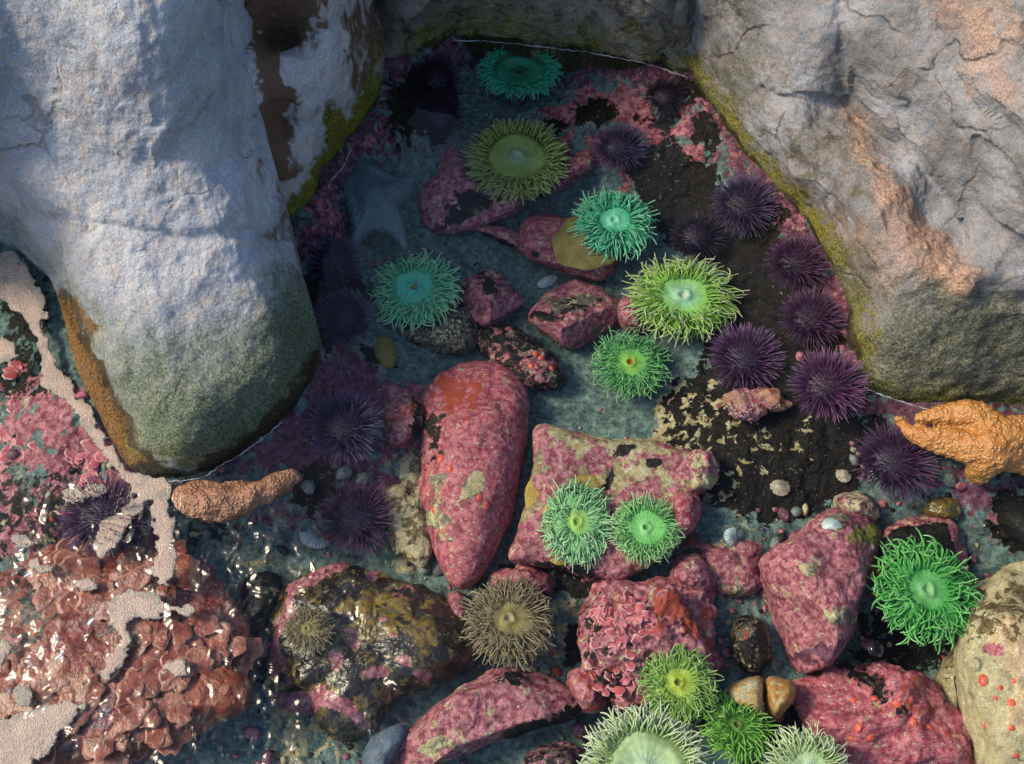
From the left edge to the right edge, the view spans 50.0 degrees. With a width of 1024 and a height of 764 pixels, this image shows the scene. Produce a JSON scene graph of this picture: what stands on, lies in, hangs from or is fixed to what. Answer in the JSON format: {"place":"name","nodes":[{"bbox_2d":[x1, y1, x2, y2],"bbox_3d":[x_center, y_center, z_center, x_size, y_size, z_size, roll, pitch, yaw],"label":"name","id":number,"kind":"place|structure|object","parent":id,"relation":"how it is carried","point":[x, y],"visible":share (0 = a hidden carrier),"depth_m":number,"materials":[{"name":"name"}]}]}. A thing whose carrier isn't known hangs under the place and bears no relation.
{"place":"outdoors","nodes":[
{"label":"outdoors","id":0,"kind":"place"},
{"bbox_2d":[19,537,256,745],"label":"water","id":1,"kind":"structure","parent":0,"point":[91,620],"depth_m":1.22,"materials":[{"name":"liquid"}]},
{"bbox_2d":[168,422,281,481],"bbox_3d":[-0.339,0.089,1.312,0.149,0.002,0.018,-29,66,-14],"label":"foam line","id":2,"kind":"object","parent":1,"relation":"on","point":[210,472],"visible":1,"depth_m":1.31,"materials":[{"name":"white liquid"}]},
{"bbox_2d":[328,150,350,187],"bbox_3d":[-0.238,-0.293,1.516,0.007,0.002,0.073,21,64,11],"label":"foam line","id":3,"kind":"object","parent":1,"relation":"on","point":[340,170],"visible":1,"depth_m":1.51,"materials":[{"name":"white liquid"}]},
{"bbox_2d":[455,40,684,76],"bbox_3d":[0.084,-0.483,1.617,0.347,0.002,0.020,11,63,6],"label":"foam line","id":4,"kind":"object","parent":1,"relation":"on","point":[569,50],"visible":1,"depth_m":1.62,"materials":[{"name":"white liquid"}]},
{"bbox_2d":[856,381,927,408],"bbox_3d":[0.466,0.018,1.350,0.091,0.002,0.007,23,64,12],"label":"foam line","id":5,"kind":"object","parent":1,"relation":"on","point":[894,399],"visible":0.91,"depth_m":1.35,"materials":[{"name":"white liquid"}]},
{"bbox_2d":[0,35,1023,763],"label":"pool bed","id":6,"kind":"object","parent":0,"point":[682,169],"visible":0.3,"depth_m":1.41,"materials":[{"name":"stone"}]},
{"bbox_2d":[0,337,20,364],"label":"sand patch","id":7,"kind":"object","parent":6,"relation":"on","point":[8,351],"visible":1,"depth_m":1.38,"materials":[{"name":"beige sand"}]},
{"bbox_2d":[0,360,113,521],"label":"pink algae","id":8,"kind":"object","parent":6,"relation":"on","point":[95,456],"visible":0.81,"depth_m":1.34,"materials":[{"name":"pink plant"}]},
{"bbox_2d":[0,243,177,586],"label":"sand patch","id":9,"kind":"object","parent":6,"relation":"on","point":[21,293],"visible":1,"depth_m":1.32,"materials":[{"name":"beige sand"}]},
{"bbox_2d":[55,468,151,563],"bbox_3d":[-0.482,0.154,1.293,0.118,0.062,0.116,0,62,0],"label":"sea urchin","id":10,"kind":"object","parent":6,"relation":"on","point":[91,514],"visible":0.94,"depth_m":1.29,"materials":[{"name":"purple"}]},
{"bbox_2d":[62,483,107,503],"bbox_3d":[-0.504,0.131,1.292,0.054,0.004,0.025,0,62,0],"label":"sand patch","id":11,"kind":"object","parent":10,"relation":"on","point":[75,490],"visible":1,"depth_m":1.29,"materials":[{"name":"beige sand"}]},
{"bbox_2d":[0,544,249,763],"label":"rock","id":12,"kind":"object","parent":6,"relation":"on","point":[23,624],"visible":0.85,"depth_m":1.23,"materials":[{"name":"brown stone"}]},
{"bbox_2d":[0,639,12,665],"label":"sand patch","id":13,"kind":"object","parent":12,"relation":"on","point":[6,647],"visible":1,"depth_m":1.20,"materials":[{"name":"beige sand"}]},
{"bbox_2d":[10,534,34,547],"bbox_3d":[-0.564,0.183,1.264,0.029,0.004,0.016,0,62,0],"label":"sand patch","id":14,"kind":"object","parent":12,"relation":"on","point":[23,541],"visible":1,"depth_m":1.26,"materials":[{"name":"beige sand"}]},
{"bbox_2d":[26,530,200,620],"bbox_3d":[-0.462,0.225,1.275,0.200,0.048,0.126,0,62,0],"label":"red algae","id":15,"kind":"object","parent":12,"relation":"on","point":[56,586],"visible":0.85,"depth_m":1.26,"materials":[{"name":"plant"}]},
{"bbox_2d":[27,557,52,573],"bbox_3d":[-0.537,0.209,1.250,0.031,0.004,0.015,27,65,14],"label":"sand patch","id":16,"kind":"object","parent":15,"relation":"on","point":[34,563],"visible":1,"depth_m":1.25,"materials":[{"name":"beige sand"}]},
{"bbox_2d":[73,577,97,591],"bbox_3d":[-0.481,0.229,1.240,0.028,0.004,0.017,-12,63,-6],"label":"sand patch","id":17,"kind":"object","parent":15,"relation":"on","point":[86,584],"visible":1,"depth_m":1.24,"materials":[{"name":"beige sand"}]},
{"bbox_2d":[0,604,263,763],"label":"red algae","id":18,"kind":"object","parent":12,"relation":"on","point":[140,685],"visible":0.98,"depth_m":1.20,"materials":[{"name":"plant"}]},
{"bbox_2d":[13,684,33,706],"bbox_3d":[-0.527,0.338,1.182,0.023,0.003,0.024,0,62,0],"label":"sand patch","id":19,"kind":"object","parent":18,"relation":"on","point":[24,697],"visible":1,"depth_m":1.18,"materials":[{"name":"beige sand"}]},
{"bbox_2d":[0,701,86,763],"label":"sand patch","id":20,"kind":"object","parent":18,"relation":"on","point":[28,735],"visible":1,"depth_m":1.16,"materials":[{"name":"beige sand"}]},
{"bbox_2d":[99,588,195,680],"bbox_3d":[-0.421,0.265,1.220,0.120,0.004,0.078,-38,68,-18],"label":"sand patch","id":21,"kind":"object","parent":18,"relation":"on","point":[126,608],"visible":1,"depth_m":1.22,"materials":[{"name":"beige sand"}]},
{"bbox_2d":[162,659,186,677],"bbox_3d":[-0.368,0.312,1.195,0.026,0.004,0.020,-13,63,-7],"label":"sand patch","id":22,"kind":"object","parent":18,"relation":"on","point":[176,667],"visible":1,"depth_m":1.19,"materials":[{"name":"beige sand"}]},
{"bbox_2d":[192,665,251,720],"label":"stone","id":23,"kind":"object","parent":12,"relation":"on","point":[222,692],"visible":1,"depth_m":1.19,"materials":[{"name":"red stone"}]},
{"bbox_2d":[0,0,322,478],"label":"boulder","id":24,"kind":"object","parent":6,"relation":"on","point":[145,226],"visible":0.99,"depth_m":1.26,"materials":[{"name":"grey stone"}]},
{"bbox_2d":[171,469,301,523],"bbox_3d":[-0.323,0.137,1.290,0.152,0.053,0.058,-5,62,-3],"label":"sea star","id":25,"kind":"object","parent":6,"relation":"on","point":[209,501],"visible":1,"depth_m":1.27,"materials":[{"name":"orange"}]},
{"bbox_2d":[240,571,282,674],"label":"stone","id":26,"kind":"object","parent":6,"relation":"on","point":[259,594],"visible":0.67,"depth_m":1.32,"materials":[{"name":"black stone"}]},
{"bbox_2d":[269,691,313,714],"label":"stone","id":27,"kind":"object","parent":6,"relation":"on","point":[299,702],"visible":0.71,"depth_m":1.26,"materials":[{"name":"purple stone"}]},
{"bbox_2d":[242,0,385,217],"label":"boulder","id":28,"kind":"object","parent":6,"relation":"on","point":[314,69],"visible":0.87,"depth_m":1.41,"materials":[{"name":"grey stone"}]},
{"bbox_2d":[299,532,329,548],"bbox_3d":[-0.249,0.198,1.375,0.043,0.012,0.024,20,56,4],"label":"cockle shell","id":29,"kind":"object","parent":6,"relation":"on","point":[309,539],"visible":0.96,"depth_m":1.37},
{"bbox_2d":[305,233,366,288],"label":"sea urchin","id":30,"kind":"object","parent":6,"relation":"on","point":[334,261],"visible":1,"depth_m":1.47,"materials":[{"name":"purple"}]},
{"bbox_2d":[303,388,384,467],"bbox_3d":[-0.211,0.052,1.363,0.106,0.056,0.105,0,62,0],"label":"sea urchin","id":31,"kind":"object","parent":6,"relation":"on","point":[343,425],"visible":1,"depth_m":1.36,"materials":[{"name":"purple"}]},
{"bbox_2d":[313,286,374,347],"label":"sea urchin","id":32,"kind":"object","parent":6,"relation":"on","point":[344,315],"visible":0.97,"depth_m":1.44,"materials":[{"name":"purple"}]},
{"bbox_2d":[313,477,397,557],"bbox_3d":[-0.194,0.163,1.363,0.110,0.057,0.107,0,62,0],"label":"sea urchin","id":33,"kind":"object","parent":6,"relation":"on","point":[358,518],"visible":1,"depth_m":1.36,"materials":[{"name":"purple"}]},
{"bbox_2d":[266,562,477,741],"bbox_3d":[-0.178,0.296,1.306,0.242,0.087,0.207,-29,66,-15],"label":"stone","id":34,"kind":"object","parent":6,"relation":"on","point":[393,640],"visible":0.94,"depth_m":1.27,"materials":[{"name":"black stone"}]},
{"bbox_2d":[279,601,334,657],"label":"sea anemone","id":35,"kind":"object","parent":34,"relation":"on","point":[307,629],"visible":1,"depth_m":1.25},
{"bbox_2d":[341,157,414,249],"bbox_3d":[-0.198,-0.259,1.533,0.121,0.052,0.162,0,62,0],"label":"sea star","id":36,"kind":"object","parent":6,"relation":"on","point":[375,197],"visible":0.98,"depth_m":1.51,"materials":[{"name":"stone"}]},
{"bbox_2d":[373,334,396,369],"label":"closed anemone","id":37,"kind":"object","parent":6,"relation":"on","point":[385,352],"visible":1,"depth_m":1.47},
{"bbox_2d":[362,722,409,763],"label":"stone","id":38,"kind":"object","parent":6,"relation":"on","point":[383,746],"visible":0.97,"depth_m":1.23,"materials":[{"name":"stone"}]},
{"bbox_2d":[382,390,422,446],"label":"stone","id":39,"kind":"object","parent":6,"relation":"on","point":[402,417],"visible":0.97,"depth_m":1.41,"materials":[{"name":"pink stone"}]},
{"bbox_2d":[383,448,432,566],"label":"stone","id":40,"kind":"object","parent":6,"relation":"on","point":[411,543],"visible":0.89,"depth_m":1.37,"materials":[{"name":"beige stone"}]},
{"bbox_2d":[368,248,463,334],"bbox_3d":[-0.130,-0.128,1.503,0.132,0.048,0.137,0,62,0],"label":"sea anemone","id":41,"kind":"object","parent":6,"relation":"on","point":[412,291],"visible":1,"depth_m":1.50},
{"bbox_2d":[409,52,461,99],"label":"sea urchin","id":42,"kind":"object","parent":6,"relation":"on","point":[436,77],"visible":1,"depth_m":1.62,"materials":[{"name":"purple"}]},
{"bbox_2d":[411,89,465,142],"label":"sea urchin","id":43,"kind":"object","parent":6,"relation":"on","point":[438,113],"visible":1,"depth_m":1.62,"materials":[{"name":"purple"}]},
{"bbox_2d":[399,307,478,355],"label":"stone","id":44,"kind":"object","parent":6,"relation":"on","point":[455,334],"visible":0.87,"depth_m":1.49,"materials":[{"name":"grey stone"}]},
{"bbox_2d":[446,591,470,616],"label":"stone","id":45,"kind":"object","parent":6,"relation":"on","point":[453,598],"visible":0.66,"depth_m":1.32,"materials":[{"name":"pink stone"}]},
{"bbox_2d":[415,145,521,234],"bbox_3d":[-0.078,-0.272,1.599,0.158,0.056,0.136,38,68,18],"label":"stone","id":46,"kind":"object","parent":6,"relation":"on","point":[450,200],"visible":0.79,"depth_m":1.58,"materials":[{"name":"pink stone"}]},
{"bbox_2d":[418,361,529,589],"bbox_3d":[-0.050,0.108,1.400,0.147,0.090,0.319,0,62,0],"label":"stone","id":47,"kind":"object","parent":6,"relation":"on","point":[474,434],"visible":1,"depth_m":1.37,"materials":[{"name":"pink stone"}]},
{"bbox_2d":[391,666,581,763],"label":"stone","id":48,"kind":"object","parent":6,"relation":"on","point":[490,706],"visible":0.99,"depth_m":1.23,"materials":[{"name":"pink stone"}]},
{"bbox_2d":[460,268,523,327],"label":"stone","id":49,"kind":"object","parent":6,"relation":"on","point":[489,296],"visible":0.98,"depth_m":1.51,"materials":[{"name":"pink stone"}]},
{"bbox_2d":[475,223,520,249],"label":"stone","id":50,"kind":"object","parent":6,"relation":"on","point":[509,237],"visible":0.88,"depth_m":1.59,"materials":[{"name":"pink stone"}]},
{"bbox_2d":[456,570,557,670],"bbox_3d":[-0.006,0.281,1.284,0.119,0.060,0.122,0,62,0],"label":"sea anemone","id":51,"kind":"object","parent":6,"relation":"on","point":[511,623],"visible":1,"depth_m":1.27},
{"bbox_2d":[6,231,1010,763],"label":"rubble","id":52,"kind":"object","parent":6,"relation":"on","point":[576,729],"visible":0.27,"depth_m":1.34,"materials":[{"name":"stone"}]},
{"bbox_2d":[460,115,571,205],"bbox_3d":[0.005,-0.321,1.595,0.162,0.056,0.159,0,62,0],"label":"sea anemone","id":53,"kind":"object","parent":6,"relation":"on","point":[511,158],"visible":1,"depth_m":1.58},
{"bbox_2d":[475,46,564,100],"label":"sea anemone","id":54,"kind":"object","parent":6,"relation":"on","point":[507,75],"visible":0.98,"depth_m":1.65},
{"bbox_2d":[476,322,565,390],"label":"stone","id":55,"kind":"object","parent":6,"relation":"on","point":[520,354],"visible":0.97,"depth_m":1.48,"materials":[{"name":"stone"}]},
{"bbox_2d":[488,564,554,605],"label":"stone","id":56,"kind":"object","parent":6,"relation":"on","point":[538,576],"visible":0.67,"depth_m":1.33,"materials":[{"name":"pink stone"}]},
{"bbox_2d":[376,0,694,74],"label":"boulder","id":57,"kind":"object","parent":6,"relation":"on","point":[649,31],"visible":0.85,"depth_m":1.59,"materials":[{"name":"grey stone"}]},
{"bbox_2d":[537,275,556,287],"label":"pebble","id":58,"kind":"object","parent":6,"relation":"on","point":[547,281],"visible":1,"depth_m":1.57,"materials":[{"name":"grey stone"}]},
{"bbox_2d":[523,741,583,763],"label":"stone","id":59,"kind":"object","parent":6,"relation":"on","point":[567,752],"visible":0.95,"depth_m":1.22,"materials":[{"name":"pink stone"}]},
{"bbox_2d":[518,213,619,281],"bbox_3d":[0.081,-0.198,1.581,0.157,0.052,0.099,19,64,10],"label":"stone","id":60,"kind":"object","parent":6,"relation":"on","point":[539,231],"visible":0.65,"depth_m":1.56,"materials":[{"name":"pink stone"}]},
{"bbox_2d":[552,187,659,269],"bbox_3d":[0.133,-0.223,1.541,0.153,0.041,0.135,0,62,0],"label":"sea anemone","id":61,"kind":"object","parent":60,"relation":"on","point":[608,225],"visible":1,"depth_m":1.53},
{"bbox_2d":[548,149,595,191],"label":"stone","id":62,"kind":"object","parent":6,"relation":"on","point":[582,165],"visible":0.8,"depth_m":1.61,"materials":[{"name":"pink stone"}]},
{"bbox_2d":[528,279,619,349],"bbox_3d":[0.090,-0.099,1.528,0.109,0.062,0.120,33,67,16],"label":"stone","id":63,"kind":"object","parent":6,"relation":"on","point":[574,314],"visible":1,"depth_m":1.51,"materials":[{"name":"pink stone"}]},
{"bbox_2d":[566,667,606,714],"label":"stone","id":64,"kind":"object","parent":6,"relation":"on","point":[589,699],"visible":0.77,"depth_m":1.24,"materials":[{"name":"pink stone"}]},
{"bbox_2d":[508,423,718,581],"bbox_3d":[0.130,0.158,1.364,0.241,0.055,0.199,10,62,5],"label":"stone","id":65,"kind":"object","parent":6,"relation":"on","point":[622,469],"visible":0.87,"depth_m":1.36,"materials":[{"name":"pink stone"}]},
{"bbox_2d":[525,474,616,573],"bbox_3d":[0.071,0.160,1.326,0.110,0.032,0.151,0,62,0],"label":"sea anemone","id":66,"kind":"object","parent":65,"relation":"on","point":[575,522],"visible":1,"depth_m":1.32},
{"bbox_2d":[608,491,686,567],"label":"sea anemone","id":67,"kind":"object","parent":65,"relation":"on","point":[647,530],"visible":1,"depth_m":1.31,"materials":[{"name":"green plant"}]},
{"bbox_2d":[589,120,648,173],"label":"sea urchin","id":68,"kind":"object","parent":6,"relation":"on","point":[617,147],"visible":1,"depth_m":1.60,"materials":[{"name":"purple"}]},
{"bbox_2d":[585,326,672,401],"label":"sea anemone","id":69,"kind":"object","parent":6,"relation":"on","point":[632,367],"visible":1,"depth_m":1.45},
{"bbox_2d":[617,294,645,334],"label":"stone","id":70,"kind":"object","parent":6,"relation":"on","point":[623,322],"visible":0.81,"depth_m":1.50,"materials":[{"name":"pink stone"}]},
{"bbox_2d":[576,697,716,763],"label":"sea anemone","id":71,"kind":"object","parent":6,"relation":"on","point":[636,739],"visible":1,"depth_m":1.18},
{"bbox_2d":[576,575,724,717],"bbox_3d":[0.163,0.298,1.275,0.174,0.106,0.176,0,62,0],"label":"stone","id":72,"kind":"object","parent":6,"relation":"on","point":[688,616],"visible":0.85,"depth_m":1.25,"materials":[{"name":"pink stone"}]},
{"bbox_2d":[586,589,657,701],"bbox_3d":[0.124,0.296,1.240,0.082,0.047,0.126,0,62,0],"label":"pink algae","id":73,"kind":"object","parent":72,"relation":"on","point":[604,614],"visible":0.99,"depth_m":1.23,"materials":[{"name":"pink plant"}]},
{"bbox_2d":[635,641,724,728],"bbox_3d":[0.185,0.339,1.224,0.101,0.062,0.101,0,62,0],"label":"sea anemone","id":74,"kind":"object","parent":72,"relation":"on","point":[681,683],"visible":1,"depth_m":1.21},
{"bbox_2d":[642,75,689,119],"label":"sea urchin","id":75,"kind":"object","parent":6,"relation":"on","point":[666,96],"visible":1,"depth_m":1.60,"materials":[{"name":"purple"}]},
{"bbox_2d":[621,252,748,347],"bbox_3d":[0.235,-0.111,1.488,0.174,0.067,0.150,0,62,0],"label":"sea anemone","id":76,"kind":"object","parent":6,"relation":"on","point":[680,299],"visible":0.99,"depth_m":1.48},
{"bbox_2d":[672,490,701,535],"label":"stone","id":77,"kind":"object","parent":6,"relation":"on","point":[687,505],"visible":0.92,"depth_m":1.32,"materials":[{"name":"pink stone"}]},
{"bbox_2d":[670,553,714,590],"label":"stone","id":78,"kind":"object","parent":6,"relation":"on","point":[690,571],"visible":0.96,"depth_m":1.30,"materials":[{"name":"pink stone"}]},
{"bbox_2d":[666,209,729,262],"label":"sea urchin","id":79,"kind":"object","parent":6,"relation":"on","point":[694,234],"visible":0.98,"depth_m":1.53,"materials":[{"name":"purple"}]},
{"bbox_2d":[678,448,719,489],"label":"stone","id":80,"kind":"object","parent":6,"relation":"on","point":[698,468],"visible":1,"depth_m":1.35,"materials":[{"name":"pink stone"}]},
{"bbox_2d":[724,528,735,545],"bbox_3d":[0.266,0.187,1.339,0.017,0.008,0.022,21,70,1],"label":"cockle shell","id":81,"kind":"object","parent":6,"relation":"on","point":[730,536],"visible":1,"depth_m":1.34},
{"bbox_2d":[700,540,762,598],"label":"stone","id":82,"kind":"object","parent":6,"relation":"on","point":[734,572],"visible":0.92,"depth_m":1.33,"materials":[{"name":"pink stone"}]},
{"bbox_2d":[695,688,781,763],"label":"sea anemone","id":83,"kind":"object","parent":6,"relation":"on","point":[731,732],"visible":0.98,"depth_m":1.20,"materials":[{"name":"green plant"}]},
{"bbox_2d":[708,170,779,238],"bbox_3d":[0.321,-0.249,1.504,0.102,0.054,0.100,0,62,0],"label":"sea urchin","id":84,"kind":"object","parent":6,"relation":"on","point":[743,203],"visible":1,"depth_m":1.50,"materials":[{"name":"purple"}]},
{"bbox_2d":[705,321,788,389],"bbox_3d":[0.306,-0.035,1.427,0.108,0.056,0.109,0,62,0],"label":"sea urchin","id":85,"kind":"object","parent":6,"relation":"on","point":[746,358],"visible":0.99,"depth_m":1.42,"materials":[{"name":"purple"}]},
{"bbox_2d":[729,615,771,673],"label":"pebble","id":86,"kind":"object","parent":6,"relation":"on","point":[750,644],"visible":1,"depth_m":1.28,"materials":[{"name":"stone"}]},
{"bbox_2d":[723,387,793,421],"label":"rock","id":87,"kind":"object","parent":6,"relation":"on","point":[752,405],"visible":1,"depth_m":1.38,"materials":[{"name":"pink stone"}]},
{"bbox_2d":[723,676,796,718],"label":"split stone","id":88,"kind":"object","parent":6,"relation":"on","point":[776,695],"visible":0.94,"depth_m":1.23,"materials":[{"name":"beige stone"}]},
{"bbox_2d":[770,480,789,495],"bbox_3d":[0.337,0.130,1.379,0.024,0.008,0.029,-36,61,-11],"label":"limpet","id":89,"kind":"object","parent":6,"relation":"on","point":[780,487],"visible":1,"depth_m":1.38},
{"bbox_2d":[762,230,830,294],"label":"sea urchin","id":90,"kind":"object","parent":6,"relation":"on","point":[795,262],"visible":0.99,"depth_m":1.45,"materials":[{"name":"purple"}]},
{"bbox_2d":[758,721,848,763],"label":"sea anemone","id":91,"kind":"object","parent":6,"relation":"on","point":[805,747],"visible":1,"depth_m":1.18},
{"bbox_2d":[776,285,847,349],"bbox_3d":[0.389,-0.086,1.415,0.093,0.049,0.094,0,62,0],"label":"sea urchin","id":92,"kind":"object","parent":6,"relation":"on","point":[811,316],"visible":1,"depth_m":1.41,"materials":[{"name":"purple"}]},
{"bbox_2d":[758,508,881,673],"bbox_3d":[0.362,0.230,1.311,0.131,0.118,0.215,25,65,13],"label":"stone","id":93,"kind":"object","parent":6,"relation":"on","point":[814,578],"visible":0.97,"depth_m":1.27,"materials":[{"name":"pink stone"}]},
{"bbox_2d":[822,518,841,529],"bbox_3d":[0.377,0.170,1.293,0.025,0.006,0.021,30,72,21],"label":"limpet","id":94,"kind":"object","parent":93,"relation":"on","point":[830,523],"visible":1,"depth_m":1.29},
{"bbox_2d":[784,346,872,423],"bbox_3d":[0.391,0.000,1.350,0.106,0.055,0.108,0,62,0],"label":"sea urchin","id":95,"kind":"object","parent":6,"relation":"on","point":[827,383],"visible":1,"depth_m":1.34,"materials":[{"name":"purple"}]},
{"bbox_2d":[836,469,850,482],"bbox_3d":[0.415,0.115,1.373,0.019,0.006,0.023,-8,56,2],"label":"limpet","id":96,"kind":"object","parent":6,"relation":"on","point":[843,475],"visible":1,"depth_m":1.37},
{"bbox_2d":[687,0,1023,405],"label":"boulder","id":97,"kind":"object","parent":6,"relation":"on","point":[880,143],"visible":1,"depth_m":1.31,"materials":[{"name":"grey stone"}]},
{"bbox_2d":[833,491,879,521],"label":"stone","id":98,"kind":"object","parent":6,"relation":"on","point":[862,503],"visible":0.93,"depth_m":1.33,"materials":[{"name":"beige stone"}]},
{"bbox_2d":[792,660,975,763],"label":"stone","id":99,"kind":"object","parent":6,"relation":"on","point":[882,712],"visible":0.94,"depth_m":1.23,"materials":[{"name":"pink stone"}]},
{"bbox_2d":[851,420,941,506],"bbox_3d":[0.467,0.093,1.332,0.108,0.058,0.110,0,62,0],"label":"sea urchin","id":100,"kind":"object","parent":6,"relation":"on","point":[895,459],"visible":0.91,"depth_m":1.32,"materials":[{"name":"purple"}]},
{"bbox_2d":[878,516,969,584],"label":"stone","id":101,"kind":"object","parent":6,"relation":"on","point":[944,533],"visible":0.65,"depth_m":1.32,"materials":[{"name":"black stone"}]},
{"bbox_2d":[866,526,983,653],"bbox_3d":[0.480,0.237,1.278,0.136,0.059,0.157,0,62,0],"label":"sea anemone","id":102,"kind":"object","parent":101,"relation":"on","point":[928,590],"visible":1,"depth_m":1.27},
{"bbox_2d":[923,496,961,519],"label":"stone","id":103,"kind":"object","parent":6,"relation":"on","point":[945,507],"visible":1,"depth_m":1.33,"materials":[{"name":"stone"}]},
{"bbox_2d":[935,651,957,708],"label":"stone","id":104,"kind":"object","parent":6,"relation":"on","point":[945,676],"visible":0.55,"depth_m":1.27,"materials":[{"name":"beige stone"}]},
{"bbox_2d":[894,399,1023,484],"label":"sea star","id":105,"kind":"object","parent":6,"relation":"on","point":[982,442],"visible":1,"depth_m":1.29,"materials":[{"name":"orange"}]},
{"bbox_2d":[951,560,1023,763],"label":"stone","id":106,"kind":"object","parent":6,"relation":"on","point":[989,685],"visible":0.91,"depth_m":1.21,"materials":[{"name":"beige stone"}]},
{"bbox_2d":[997,496,1023,545],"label":"stone","id":107,"kind":"object","parent":6,"relation":"on","point":[1010,516],"visible":1,"depth_m":1.31,"materials":[{"name":"black stone"}]}
]}

